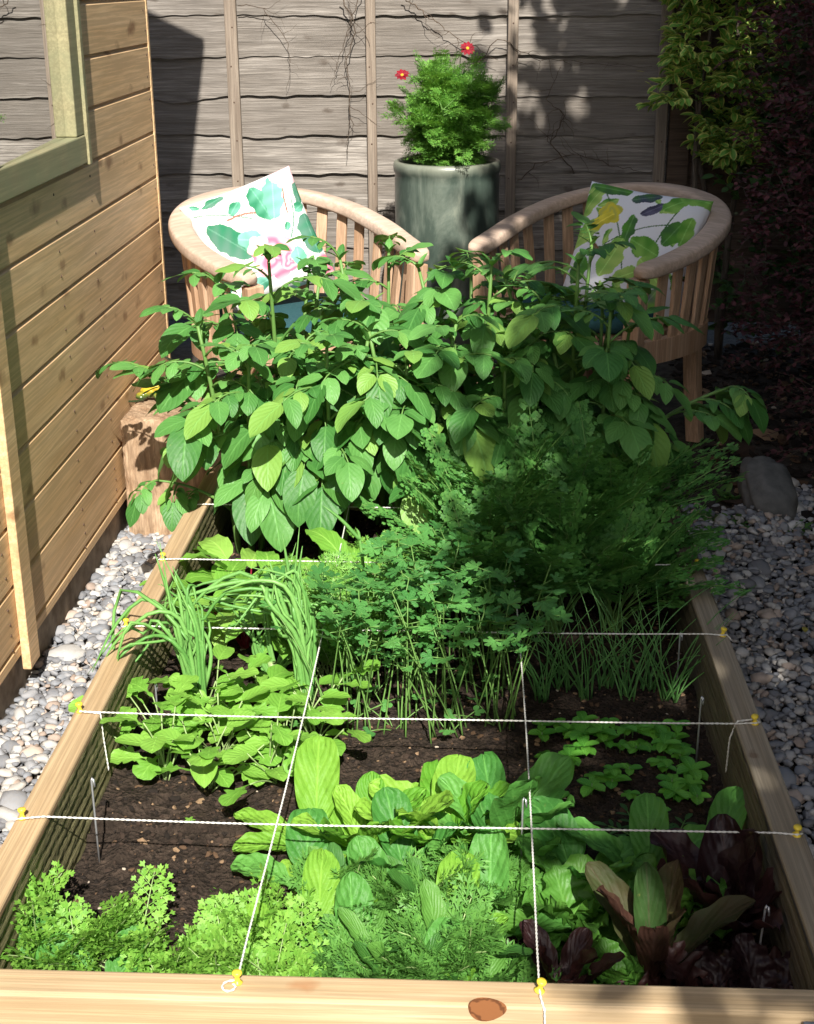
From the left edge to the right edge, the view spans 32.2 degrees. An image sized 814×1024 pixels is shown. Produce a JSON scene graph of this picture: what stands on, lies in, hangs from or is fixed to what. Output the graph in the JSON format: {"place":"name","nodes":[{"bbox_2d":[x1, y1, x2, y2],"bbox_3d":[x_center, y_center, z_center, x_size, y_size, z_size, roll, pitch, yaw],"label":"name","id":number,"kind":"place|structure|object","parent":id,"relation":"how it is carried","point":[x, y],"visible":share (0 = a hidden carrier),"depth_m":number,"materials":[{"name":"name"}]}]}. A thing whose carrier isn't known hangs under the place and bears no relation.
{"place":"outdoors","nodes":[
{"label":"outdoors","id":0,"kind":"place"},
{"bbox_2d":[0,525,171,847],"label":"gravel","id":1,"kind":"structure","parent":0,"point":[131,556],"depth_m":2.54,"materials":[{"name":"grey gravel"}]},
{"bbox_2d":[120,389,220,535],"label":"wooden block","id":2,"kind":"structure","parent":1,"relation":"on","point":[142,446],"depth_m":3.10,"materials":[{"name":"beige wood"}]},
{"bbox_2d":[0,320,813,843],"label":"ground","id":3,"kind":"structure","parent":0,"point":[182,350],"depth_m":4.07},
{"bbox_2d":[0,0,170,728],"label":"garden shed","id":4,"kind":"structure","parent":3,"relation":"on","point":[82,269],"depth_m":2.69,"materials":[{"name":"brown wood"}]},
{"bbox_2d":[0,0,92,203],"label":"window","id":5,"kind":"structure","parent":4,"relation":"in","point":[45,128],"depth_m":2.52,"materials":[{"name":"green wood"}]},
{"bbox_2d":[168,186,428,421],"bbox_3d":[-0.295,-0.458,3.587,0.595,0.675,0.513,-14,25,-32],"label":"garden chair","id":6,"kind":"object","parent":3,"relation":"on","point":[195,251],"visible":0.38,"depth_m":3.51,"materials":[{"name":"brown wood"}]},
{"bbox_2d":[219,293,356,338],"bbox_3d":[-0.267,-0.490,3.531,0.380,0.048,0.350,-14,25,-32],"label":"seat pad","id":7,"kind":"object","parent":6,"relation":"on","point":[291,307],"visible":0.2,"depth_m":3.50,"materials":[{"name":"teal fabric"}]},
{"bbox_2d":[179,166,333,312],"bbox_3d":[-0.368,-0.671,3.499,0.295,0.295,0.114,-24,2,-10],"label":"cushion","id":8,"kind":"object","parent":7,"relation":"on","point":[237,225],"visible":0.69,"depth_m":3.45,"materials":[{"name":"fabric"}]},
{"bbox_2d":[0,452,813,1023],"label":"raised bed","id":9,"kind":"object","parent":3,"relation":"on","point":[62,788],"visible":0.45,"depth_m":1.55,"materials":[{"name":"brown wood"}]},
{"bbox_2d":[12,816,802,835],"bbox_3d":[-0.005,0.377,1.692,0.950,0.006,0.009,1,21,3],"label":"grid string","id":10,"kind":"object","parent":9,"relation":"attached to","point":[450,827],"visible":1,"depth_m":1.69,"materials":[{"name":"fabric"}]},
{"bbox_2d":[57,510,771,981],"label":"soil","id":11,"kind":"structure","parent":9,"relation":"in","point":[165,852],"depth_m":2.08,"materials":[{"name":"brown soil"}]},
{"bbox_2d":[16,861,74,959],"bbox_3d":[-0.436,0.475,1.641,0.130,0.117,0.144,1,21,3],"label":"feathery salad","id":12,"kind":"object","parent":11,"relation":"on","point":[46,886],"visible":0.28,"depth_m":1.65,"materials":[{"name":"green plant"}]},
{"bbox_2d":[0,894,102,970],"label":"feathery salad","id":13,"kind":"object","parent":11,"relation":"on","point":[61,922],"visible":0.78,"depth_m":1.59,"materials":[{"name":"green plant"}]},
{"bbox_2d":[25,860,179,970],"bbox_3d":[-0.349,0.481,1.626,0.171,0.111,0.191,-5,21,-11],"label":"feathery salad","id":14,"kind":"object","parent":11,"relation":"on","point":[113,922],"visible":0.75,"depth_m":1.62,"materials":[{"name":"green plant"}]},
{"bbox_2d":[68,675,221,754],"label":"rocket plant","id":15,"kind":"object","parent":11,"relation":"on","point":[181,685],"visible":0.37,"depth_m":2.10,"materials":[{"name":"green plant"}]},
{"bbox_2d":[88,541,212,720],"bbox_3d":[-0.393,0.188,2.148,0.191,0.296,0.078,-6,21,-15],"label":"spring onion","id":16,"kind":"object","parent":11,"relation":"on","point":[187,647],"visible":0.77,"depth_m":2.14,"materials":[{"name":"green plant"}]},
{"bbox_2d":[100,697,215,780],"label":"rocket plant","id":17,"kind":"object","parent":11,"relation":"on","point":[148,768],"visible":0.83,"depth_m":1.99,"materials":[{"name":"green plant"}]},
{"bbox_2d":[117,922,221,973],"bbox_3d":[-0.262,0.511,1.582,0.132,0.083,0.144,1,21,3],"label":"feathery salad","id":18,"kind":"object","parent":11,"relation":"on","point":[163,957],"visible":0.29,"depth_m":1.59,"materials":[{"name":"green plant"}]},
{"bbox_2d":[146,644,271,735],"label":"rocket plant","id":19,"kind":"object","parent":11,"relation":"on","point":[220,652],"visible":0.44,"depth_m":2.17,"materials":[{"name":"green plant"}]},
{"bbox_2d":[141,681,282,765],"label":"rocket plant","id":20,"kind":"object","parent":11,"relation":"on","point":[263,709],"visible":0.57,"depth_m":2.03,"materials":[{"name":"green plant"}]},
{"bbox_2d":[165,891,266,973],"bbox_3d":[-0.214,0.494,1.607,0.114,0.094,0.129,1,21,3],"label":"feathery salad","id":21,"kind":"object","parent":11,"relation":"on","point":[210,947],"visible":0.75,"depth_m":1.60,"materials":[{"name":"green plant"}]},
{"bbox_2d":[154,695,302,791],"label":"rocket plant","id":22,"kind":"object","parent":11,"relation":"on","point":[204,775],"visible":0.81,"depth_m":1.97,"materials":[{"name":"green plant"}]},
{"bbox_2d":[95,304,365,553],"bbox_3d":[-0.322,-0.157,2.749,0.485,0.516,0.420,-8,22,-20],"label":"potato plant","id":23,"kind":"object","parent":11,"relation":"on","point":[196,438],"visible":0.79,"depth_m":2.65,"materials":[{"name":"green plant"}]},
{"bbox_2d":[180,534,305,599],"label":"beetroot plant","id":24,"kind":"object","parent":11,"relation":"on","point":[217,546],"visible":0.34,"depth_m":2.59,"materials":[{"name":"green plant"}]},
{"bbox_2d":[158,527,360,705],"bbox_3d":[-0.227,0.168,2.174,0.313,0.303,0.102,1,21,3],"label":"spring onion","id":25,"kind":"object","parent":11,"relation":"on","point":[291,594],"visible":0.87,"depth_m":2.15,"materials":[{"name":"green plant"}]},
{"bbox_2d":[198,891,328,976],"bbox_3d":[-0.162,0.504,1.560,0.148,0.110,0.154,1,21,3],"label":"feathery salad","id":26,"kind":"object","parent":11,"relation":"on","point":[272,964],"visible":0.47,"depth_m":1.59,"materials":[{"name":"green plant"}]},
{"bbox_2d":[208,692,318,805],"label":"rocket plant","id":27,"kind":"object","parent":11,"relation":"on","point":[239,754],"visible":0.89,"depth_m":1.95,"materials":[{"name":"green plant"}]},
{"bbox_2d":[156,243,373,462],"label":"potato plant","id":28,"kind":"object","parent":11,"relation":"on","point":[178,393],"visible":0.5,"depth_m":2.74,"materials":[{"name":"green plant"}]},
{"bbox_2d":[209,864,321,948],"bbox_3d":[-0.164,0.477,1.653,0.131,0.098,0.117,-13,24,-30],"label":"feathery salad","id":29,"kind":"object","parent":11,"relation":"on","point":[272,901],"visible":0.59,"depth_m":1.66,"materials":[{"name":"green plant"}]},
{"bbox_2d":[193,680,351,746],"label":"rocket plant","id":30,"kind":"object","parent":11,"relation":"on","point":[241,735],"visible":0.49,"depth_m":2.07,"materials":[{"name":"green plant"}]},
{"bbox_2d":[230,808,345,923],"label":"lettuce","id":31,"kind":"object","parent":11,"relation":"on","point":[296,839],"visible":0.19,"depth_m":1.80,"materials":[{"name":"green plant"}]},
{"bbox_2d":[232,734,349,900],"bbox_3d":[-0.115,0.397,1.845,0.228,0.126,0.194,-10,23,-23],"label":"lettuce","id":32,"kind":"object","parent":11,"relation":"on","point":[317,771],"visible":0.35,"depth_m":1.88,"materials":[{"name":"green plant"}]},
{"bbox_2d":[245,688,370,775],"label":"rocket plant","id":33,"kind":"object","parent":11,"relation":"on","point":[263,738],"visible":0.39,"depth_m":2.02,"materials":[{"name":"green plant"}]},
{"bbox_2d":[248,848,378,936],"bbox_3d":[-0.112,0.475,1.660,0.134,0.090,0.107,-18,27,-39],"label":"pak choi","id":34,"kind":"object","parent":11,"relation":"on","point":[320,863],"visible":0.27,"depth_m":1.69,"materials":[{"name":"green plant"}]},
{"bbox_2d":[256,659,379,759],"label":"rocket plant","id":35,"kind":"object","parent":11,"relation":"on","point":[273,683],"visible":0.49,"depth_m":2.12,"materials":[{"name":"green plant"}]},
{"bbox_2d":[221,327,431,559],"bbox_3d":[-0.146,-0.111,2.664,0.427,0.491,0.359,5,21,15],"label":"potato plant","id":36,"kind":"object","parent":11,"relation":"on","point":[344,482],"visible":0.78,"depth_m":2.61,"materials":[{"name":"green plant"}]},
{"bbox_2d":[254,564,404,735],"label":"coriander plant","id":37,"kind":"object","parent":11,"relation":"on","point":[371,624],"visible":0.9,"depth_m":2.12,"materials":[{"name":"green plant"}]},
{"bbox_2d":[260,565,404,688],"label":"feathery herb","id":38,"kind":"object","parent":11,"relation":"on","point":[326,647],"visible":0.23,"depth_m":2.26,"materials":[{"name":"green plant"}]},
{"bbox_2d":[280,549,413,663],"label":"feathery herb","id":39,"kind":"object","parent":11,"relation":"on","point":[338,560],"visible":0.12,"depth_m":2.38,"materials":[{"name":"green plant"}]},
{"bbox_2d":[278,872,421,976],"bbox_3d":[-0.054,0.489,1.610,0.160,0.102,0.130,-10,23,-25],"label":"pak choi","id":40,"kind":"object","parent":11,"relation":"on","point":[353,888],"visible":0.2,"depth_m":1.65,"materials":[{"name":"green plant"}]},
{"bbox_2d":[283,842,421,935],"bbox_3d":[-0.064,0.458,1.684,0.192,0.106,0.154,15,26,35],"label":"mizuna","id":41,"kind":"object","parent":11,"relation":"on","point":[335,849],"visible":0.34,"depth_m":1.69,"materials":[{"name":"green plant"}]},
{"bbox_2d":[291,897,417,978],"bbox_3d":[-0.066,0.515,1.579,0.162,0.074,0.174,-7,22,-16],"label":"mizuna","id":42,"kind":"object","parent":11,"relation":"on","point":[327,919],"visible":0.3,"depth_m":1.60,"materials":[{"name":"green plant"}]},
{"bbox_2d":[303,562,409,705],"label":"coriander plant","id":43,"kind":"object","parent":11,"relation":"on","point":[315,573],"visible":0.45,"depth_m":2.21,"materials":[{"name":"green plant"}]},
{"bbox_2d":[290,771,455,856],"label":"lettuce","id":44,"kind":"object","parent":11,"relation":"on","point":[346,797],"visible":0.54,"depth_m":1.84,"materials":[{"name":"green plant"}]},
{"bbox_2d":[315,566,471,741],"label":"coriander plant","id":45,"kind":"object","parent":11,"relation":"on","point":[428,577],"visible":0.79,"depth_m":2.13,"materials":[{"name":"green plant"}]},
{"bbox_2d":[337,786,458,875],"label":"lettuce","id":46,"kind":"object","parent":11,"relation":"on","point":[387,800],"visible":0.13,"depth_m":1.81,"materials":[{"name":"green plant"}]},
{"bbox_2d":[324,907,474,980],"bbox_3d":[-0.005,0.507,1.585,0.179,0.083,0.169,1,21,3],"label":"mizuna","id":47,"kind":"object","parent":11,"relation":"on","point":[365,950],"visible":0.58,"depth_m":1.58,"materials":[{"name":"green plant"}]},
{"bbox_2d":[278,310,523,549],"bbox_3d":[-0.018,-0.134,2.711,0.399,0.496,0.363,-8,22,-19],"label":"potato plant","id":48,"kind":"object","parent":11,"relation":"on","point":[475,445],"visible":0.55,"depth_m":2.60,"materials":[{"name":"green plant"}]},
{"bbox_2d":[280,232,525,526],"bbox_3d":[-0.033,-0.254,2.845,0.388,0.614,0.453,19,28,41],"label":"potato plant","id":49,"kind":"object","parent":11,"relation":"on","point":[363,310],"visible":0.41,"depth_m":2.73,"materials":[{"name":"green plant"}]},
{"bbox_2d":[363,534,471,707],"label":"coriander plant","id":50,"kind":"object","parent":11,"relation":"on","point":[393,554],"visible":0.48,"depth_m":2.22,"materials":[{"name":"green plant"}]},
{"bbox_2d":[356,530,478,672],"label":"coriander plant","id":51,"kind":"object","parent":11,"relation":"on","point":[376,547],"visible":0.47,"depth_m":2.31,"materials":[{"name":"green plant"}]},
{"bbox_2d":[340,836,501,948],"bbox_3d":[0.010,0.461,1.675,0.192,0.105,0.169,-5,21,-12],"label":"mizuna","id":52,"kind":"object","parent":11,"relation":"on","point":[404,883],"visible":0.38,"depth_m":1.68,"materials":[{"name":"green plant"}]},
{"bbox_2d":[353,754,520,866],"bbox_3d":[0.042,0.397,1.849,0.210,0.105,0.232,-15,25,-34],"label":"lettuce","id":53,"kind":"object","parent":11,"relation":"on","point":[456,765],"visible":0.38,"depth_m":1.85,"materials":[{"name":"green plant"}]},
{"bbox_2d":[368,580,506,745],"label":"coriander plant","id":54,"kind":"object","parent":11,"relation":"on","point":[398,646],"visible":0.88,"depth_m":2.10,"materials":[{"name":"green plant"}]},
{"bbox_2d":[380,872,532,980],"bbox_3d":[0.055,0.492,1.592,0.172,0.105,0.182,1,21,3],"label":"mizuna","id":55,"kind":"object","parent":11,"relation":"on","point":[477,932],"visible":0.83,"depth_m":1.60,"materials":[{"name":"green plant"}]},
{"bbox_2d":[353,423,559,581],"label":"carrot plant","id":56,"kind":"object","parent":11,"relation":"on","point":[491,508],"visible":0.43,"depth_m":2.55,"materials":[{"name":"green plant"}]},
{"bbox_2d":[417,519,523,669],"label":"coriander plant","id":57,"kind":"object","parent":11,"relation":"on","point":[511,540],"visible":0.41,"depth_m":2.34,"materials":[{"name":"green plant"}]},
{"bbox_2d":[398,838,543,914],"bbox_3d":[0.072,0.458,1.717,0.194,0.074,0.130,1,21,3],"label":"mizuna","id":58,"kind":"object","parent":11,"relation":"on","point":[519,865],"visible":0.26,"depth_m":1.72,"materials":[{"name":"green plant"}]},
{"bbox_2d":[372,247,581,428],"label":"potato plant","id":59,"kind":"object","parent":11,"relation":"on","point":[486,335],"visible":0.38,"depth_m":2.72,"materials":[{"name":"green plant"}]},
{"bbox_2d":[378,417,601,521],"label":"carrot plant","id":60,"kind":"object","parent":11,"relation":"on","point":[545,446],"visible":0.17,"depth_m":2.56,"materials":[{"name":"green plant"}]},
{"bbox_2d":[428,929,561,982],"bbox_3d":[0.104,0.521,1.584,0.186,0.076,0.165,1,21,3],"label":"mizuna","id":61,"kind":"object","parent":11,"relation":"on","point":[514,968],"visible":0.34,"depth_m":1.59,"materials":[{"name":"green plant"}]},
{"bbox_2d":[421,826,570,937],"bbox_3d":[0.101,0.456,1.688,0.185,0.115,0.122,1,21,3],"label":"lettuce","id":62,"kind":"object","parent":11,"relation":"on","point":[493,844],"visible":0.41,"depth_m":1.71,"materials":[{"name":"green plant"}]},
{"bbox_2d":[418,751,574,867],"bbox_3d":[0.124,0.378,1.827,0.226,0.150,0.220,1,21,3],"label":"lettuce","id":63,"kind":"object","parent":11,"relation":"on","point":[551,774],"visible":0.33,"depth_m":1.85,"materials":[{"name":"green plant"}]},
{"bbox_2d":[394,298,604,477],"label":"potato plant","id":64,"kind":"object","parent":11,"relation":"on","point":[533,388],"visible":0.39,"depth_m":2.64,"materials":[{"name":"green plant"}]},
{"bbox_2d":[430,547,574,696],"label":"coriander plant","id":65,"kind":"object","parent":11,"relation":"on","point":[473,565],"visible":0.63,"depth_m":2.22,"materials":[{"name":"green plant"}]},
{"bbox_2d":[439,566,572,731],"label":"coriander plant","id":66,"kind":"object","parent":11,"relation":"on","point":[548,606],"visible":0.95,"depth_m":2.12,"materials":[{"name":"green plant"}]},
{"bbox_2d":[426,480,622,640],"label":"carrot plant","id":67,"kind":"object","parent":11,"relation":"on","point":[495,561],"visible":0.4,"depth_m":2.38,"materials":[{"name":"green plant"}]},
{"bbox_2d":[445,390,653,513],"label":"carrot plant","id":68,"kind":"object","parent":11,"relation":"on","point":[592,465],"visible":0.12,"depth_m":2.55,"materials":[{"name":"green plant"}]},
{"bbox_2d":[441,211,664,457],"bbox_3d":[0.289,-0.257,2.843,0.440,0.624,0.471,1,21,3],"label":"potato plant","id":69,"kind":"object","parent":11,"relation":"on","point":[524,324],"visible":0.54,"depth_m":2.71,"materials":[{"name":"green plant"}]},
{"bbox_2d":[494,853,618,974],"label":"lettuce","id":70,"kind":"object","parent":11,"relation":"on","point":[560,889],"visible":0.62,"depth_m":1.69,"materials":[{"name":"green plant"}]},
{"bbox_2d":[463,479,657,634],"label":"carrot plant","id":71,"kind":"object","parent":11,"relation":"on","point":[533,565],"visible":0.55,"depth_m":2.38,"materials":[{"name":"green plant"}]},
{"bbox_2d":[423,398,714,595],"bbox_3d":[0.269,-0.006,2.546,0.500,0.352,0.366,15,25,34],"label":"carrot plant","id":72,"kind":"object","parent":11,"relation":"on","point":[554,511],"visible":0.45,"depth_m":2.48,"materials":[{"name":"green plant"}]},
{"bbox_2d":[519,919,624,983],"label":"red lettuce","id":73,"kind":"object","parent":11,"relation":"on","point":[578,952],"visible":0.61,"depth_m":1.59,"materials":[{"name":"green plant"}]},
{"bbox_2d":[515,795,650,915],"bbox_3d":[0.224,0.435,1.772,0.185,0.102,0.196,-19,28,-40],"label":"lettuce","id":74,"kind":"object","parent":11,"relation":"on","point":[566,849],"visible":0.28,"depth_m":1.78,"materials":[{"name":"green plant"}]},
{"bbox_2d":[451,399,741,596],"bbox_3d":[0.322,-0.010,2.591,0.428,0.328,0.433,-13,24,-31],"label":"carrot plant","id":75,"kind":"object","parent":11,"relation":"on","point":[644,474],"visible":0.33,"depth_m":2.54,"materials":[{"name":"green plant"}]},
{"bbox_2d":[579,937,647,985],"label":"frilly lettuce","id":76,"kind":"object","parent":11,"relation":"on","point":[628,969],"visible":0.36,"depth_m":1.59,"materials":[{"name":"green plant"}]},
{"bbox_2d":[495,477,751,631],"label":"carrot plant","id":77,"kind":"object","parent":11,"relation":"on","point":[651,556],"visible":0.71,"depth_m":2.43,"materials":[{"name":"green plant"}]},
{"bbox_2d":[556,793,705,919],"bbox_3d":[0.290,0.436,1.758,0.207,0.093,0.182,1,21,3],"label":"lettuce","id":78,"kind":"object","parent":11,"relation":"on","point":[648,811],"visible":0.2,"depth_m":1.80,"materials":[{"name":"green plant"}]},
{"bbox_2d":[495,281,768,489],"bbox_3d":[0.431,-0.176,2.729,0.527,0.536,0.384,1,21,3],"label":"potato plant","id":79,"kind":"object","parent":11,"relation":"on","point":[636,430],"visible":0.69,"depth_m":2.67,"materials":[{"name":"green plant"}]},
{"bbox_2d":[524,406,748,522],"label":"carrot plant","id":80,"kind":"object","parent":11,"relation":"on","point":[665,493],"visible":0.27,"depth_m":2.59,"materials":[{"name":"green plant"}]},
{"bbox_2d":[586,582,714,701],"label":"chive tuft","id":81,"kind":"object","parent":11,"relation":"on","point":[623,682],"visible":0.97,"depth_m":2.23,"materials":[{"name":"green plant"}]},
{"bbox_2d":[607,853,732,942],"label":"lettuce","id":82,"kind":"object","parent":11,"relation":"on","point":[627,876],"visible":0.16,"depth_m":1.68,"materials":[{"name":"green plant"}]},
{"bbox_2d":[585,859,755,978],"bbox_3d":[0.287,0.477,1.573,0.194,0.152,0.123,5,21,13],"label":"red lettuce","id":83,"kind":"object","parent":11,"relation":"on","point":[647,916],"visible":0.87,"depth_m":1.59,"materials":[{"name":"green plant"}]},
{"bbox_2d":[620,583,756,702],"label":"chive tuft","id":84,"kind":"object","parent":11,"relation":"on","point":[663,693],"visible":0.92,"depth_m":2.22,"materials":[{"name":"green plant"}]},
{"bbox_2d":[638,933,754,987],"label":"red lettuce","id":85,"kind":"object","parent":11,"relation":"on","point":[702,960],"visible":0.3,"depth_m":1.59,"materials":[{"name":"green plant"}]},
{"bbox_2d":[650,814,782,942],"bbox_3d":[0.377,0.441,1.682,0.212,0.142,0.166,11,23,27],"label":"red lettuce","id":86,"kind":"object","parent":11,"relation":"on","point":[734,861],"visible":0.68,"depth_m":1.68,"materials":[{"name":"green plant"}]},
{"bbox_2d":[693,933,793,988],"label":"red lettuce","id":87,"kind":"object","parent":11,"relation":"on","point":[763,969],"visible":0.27,"depth_m":1.58,"materials":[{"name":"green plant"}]},
{"bbox_2d":[751,714,758,725],"bbox_3d":[0.474,0.285,1.921,0.011,0.020,0.011,-6,26,5],"label":"push pin","id":88,"kind":"object","parent":9,"relation":"attached to","point":[754,717],"visible":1,"depth_m":1.92,"materials":[{"name":"yellow plastic"}]},
{"bbox_2d":[79,710,760,771],"bbox_3d":[0.013,0.323,1.953,0.938,0.091,0.018,0,21,2],"label":"grid string","id":89,"kind":"object","parent":88,"relation":"attached to","point":[100,712],"visible":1,"depth_m":1.95,"materials":[{"name":"fabric"}]},
{"bbox_2d":[147,0,674,319],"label":"fence","id":90,"kind":"object","parent":3,"relation":"on","point":[229,111],"visible":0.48,"depth_m":4.58,"materials":[{"name":"grey"}]},
{"bbox_2d":[393,156,500,344],"bbox_3d":[0.121,-0.738,4.324,0.323,0.667,0.323,1,21,3],"label":"tall pot","id":91,"kind":"object","parent":3,"relation":"on","point":[446,210],"visible":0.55,"depth_m":4.13,"materials":[{"name":"green ceramic"}]},
{"bbox_2d":[378,41,512,165],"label":"daisy plant","id":92,"kind":"object","parent":91,"relation":"on","point":[450,117],"visible":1,"depth_m":4.08,"materials":[{"name":"green plant"}]},
{"bbox_2d":[468,182,731,442],"bbox_3d":[0.522,-0.494,3.683,0.612,0.665,0.528,17,27,38],"label":"garden chair","id":93,"kind":"object","parent":3,"relation":"on","point":[696,255],"visible":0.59,"depth_m":3.58,"materials":[{"name":"brown wood"}]},
{"bbox_2d":[518,293,653,333],"bbox_3d":[0.489,-0.526,3.630,0.380,0.048,0.350,17,27,38],"label":"seat pad","id":94,"kind":"object","parent":93,"relation":"on","point":[617,326],"visible":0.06,"depth_m":3.45,"materials":[{"name":"teal fabric"}]},
{"bbox_2d":[560,181,713,316],"bbox_3d":[0.574,-0.655,3.571,0.325,0.325,0.114,16,1,24],"label":"cushion","id":95,"kind":"object","parent":94,"relation":"on","point":[650,226],"visible":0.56,"depth_m":3.52,"materials":[{"name":"fabric"}]},
{"bbox_2d":[664,0,698,335],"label":"fence post","id":96,"kind":"object","parent":3,"relation":"on","point":[677,159],"visible":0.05,"depth_m":4.58,"materials":[{"name":"brown wood"}]},
{"bbox_2d":[635,0,813,358],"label":"variegated shrub","id":97,"kind":"object","parent":3,"relation":"on","point":[714,138],"visible":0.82,"depth_m":4.29,"materials":[{"name":"green plant"}]},
{"bbox_2d":[668,341,813,595],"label":"bark litter","id":98,"kind":"object","parent":3,"relation":"on","point":[744,450],"visible":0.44,"depth_m":4.11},
{"bbox_2d":[687,0,813,321],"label":"fence","id":99,"kind":"object","parent":3,"relation":"on","point":[777,246],"visible":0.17,"depth_m":4.66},
{"bbox_2d":[689,0,813,361],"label":"dark shrub","id":100,"kind":"object","parent":3,"relation":"on","point":[726,284],"visible":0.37,"depth_m":4.36,"materials":[{"name":"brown plant"}]},
{"bbox_2d":[708,0,813,415],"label":"barberry shrub","id":101,"kind":"object","parent":3,"relation":"on","point":[798,209],"visible":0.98,"depth_m":3.90,"materials":[{"name":"purple plant"}]},
{"bbox_2d":[737,456,797,519],"bbox_3d":[0.851,-0.043,3.331,0.125,0.130,0.214,-8,49,-3],"label":"rock","id":102,"kind":"object","parent":3,"relation":"on","point":[767,485],"visible":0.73,"depth_m":3.28,"materials":[{"name":"stone"}]},
{"bbox_2d":[762,318,813,478],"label":"barberry shrub","id":103,"kind":"object","parent":3,"relation":"on","point":[797,402],"visible":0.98,"depth_m":3.53,"materials":[{"name":"brown plant"}]},
{"bbox_2d":[680,478,813,857],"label":"gravel","id":104,"kind":"structure","parent":0,"point":[756,664],"depth_m":2.71,"materials":[{"name":"grey gravel"}]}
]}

